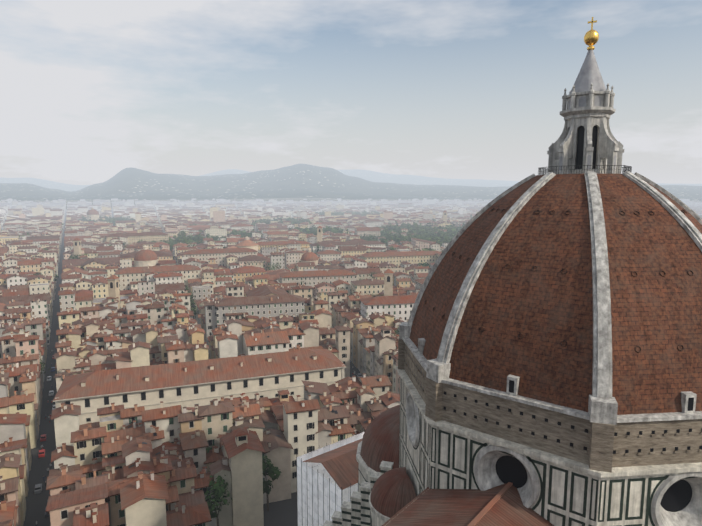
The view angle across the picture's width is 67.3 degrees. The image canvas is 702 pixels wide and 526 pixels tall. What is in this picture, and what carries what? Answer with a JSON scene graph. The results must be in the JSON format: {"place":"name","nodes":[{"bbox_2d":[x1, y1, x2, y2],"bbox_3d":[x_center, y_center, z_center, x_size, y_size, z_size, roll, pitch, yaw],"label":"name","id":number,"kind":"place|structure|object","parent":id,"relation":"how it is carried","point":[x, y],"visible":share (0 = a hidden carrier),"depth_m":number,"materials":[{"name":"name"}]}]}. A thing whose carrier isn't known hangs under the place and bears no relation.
{"place":"outdoors","nodes":[
{"label":"outdoors","id":0,"kind":"place"},
{"bbox_2d":[3,209,362,525],"bbox_3d":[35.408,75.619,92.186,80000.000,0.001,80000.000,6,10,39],"label":"ground","id":1,"kind":"structure","parent":0,"point":[282,513],"depth_m":171.16,"materials":[{"name":"grey asphalt"}]},
{"bbox_2d":[34,483,41,493],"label":"car","id":2,"kind":"object","parent":1,"relation":"on","point":[38,488],"visible":1,"depth_m":154.29,"materials":[{"name":"grey metal"}]},
{"bbox_2d":[38,449,44,457],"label":"car","id":3,"kind":"object","parent":1,"relation":"on","point":[42,453],"visible":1,"depth_m":175.16,"materials":[{"name":"red metal"}]},
{"bbox_2d":[40,434,46,441],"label":"car","id":4,"kind":"object","parent":1,"relation":"on","point":[43,437],"visible":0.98,"depth_m":186.30,"materials":[{"name":"grey"}]},
{"bbox_2d":[296,430,363,525],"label":"scaffolded building","id":5,"kind":"structure","parent":1,"relation":"on","point":[327,480],"depth_m":122.30,"materials":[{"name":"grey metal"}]},
{"bbox_2d":[0,198,701,525],"bbox_3d":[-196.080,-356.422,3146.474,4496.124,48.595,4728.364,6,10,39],"label":"city buildings","id":6,"kind":"structure","parent":1,"relation":"on","point":[152,401],"depth_m":238.26,"materials":[{"name":"beige stone"}]},
{"bbox_2d":[0,210,701,525],"bbox_3d":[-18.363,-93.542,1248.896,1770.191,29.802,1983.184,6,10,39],"label":"trees","id":7,"kind":"object","parent":1,"relation":"on","point":[428,233],"visible":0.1,"depth_m":804.23,"materials":[{"name":"green plant"}]},
{"bbox_2d":[323,405,498,525],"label":"duomo tribunes","id":8,"kind":"object","parent":1,"relation":"on","point":[383,494],"visible":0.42,"depth_m":96.86,"materials":[{"name":"brown tile"}]},
{"bbox_2d":[382,482,553,525],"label":"nave roof","id":9,"kind":"structure","parent":1,"relation":"on","point":[501,505],"depth_m":63.86,"materials":[{"name":"brown tile"}]},
{"bbox_2d":[0,164,701,197],"bbox_3d":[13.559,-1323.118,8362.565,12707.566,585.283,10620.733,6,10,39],"label":"hills","id":10,"kind":"structure","parent":0,"point":[130,180],"depth_m":7706.39,"materials":[{"name":"grey"}]},
{"bbox_2d":[0,188,701,200],"bbox_3d":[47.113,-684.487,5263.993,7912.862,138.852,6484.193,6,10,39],"label":"hills","id":11,"kind":"structure","parent":0,"point":[285,193],"depth_m":5357.85,"materials":[{"name":"grey"}]},
{"bbox_2d":[0,169,701,191],"bbox_3d":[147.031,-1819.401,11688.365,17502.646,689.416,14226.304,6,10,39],"label":"hills","id":12,"kind":"structure","parent":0,"point":[372,176],"depth_m":12635.54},
{"bbox_2d":[0,0,701,184],"label":"sky","id":13,"kind":"structure","parent":0,"point":[91,91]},
{"bbox_2d":[1,198,701,208],"bbox_3d":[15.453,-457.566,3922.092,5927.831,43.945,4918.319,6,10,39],"label":"hills","id":14,"kind":"structure","parent":0,"point":[296,199],"depth_m":4071.10,"materials":[{"name":"grey"}]},
{"bbox_2d":[396,337,701,525],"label":"dome drum","id":15,"kind":"object","parent":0,"point":[556,465],"visible":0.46,"depth_m":61.81,"materials":[{"name":"white stone"}]},
{"bbox_2d":[409,174,701,414],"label":"duomo dome tiles","id":16,"kind":"object","parent":15,"relation":"on","point":[545,309],"visible":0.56,"depth_m":65.28,"materials":[{"name":"brown tile"}]},
{"bbox_2d":[399,171,701,424],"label":"dome ribs","id":17,"kind":"object","parent":16,"relation":"on","point":[603,405],"visible":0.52,"depth_m":68.25,"materials":[{"name":"white stone"}]},
{"bbox_2d":[538,17,631,174],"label":"dome lantern","id":18,"kind":"object","parent":16,"relation":"on","point":[586,141],"visible":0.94,"depth_m":77.25,"materials":[{"name":"stone"}]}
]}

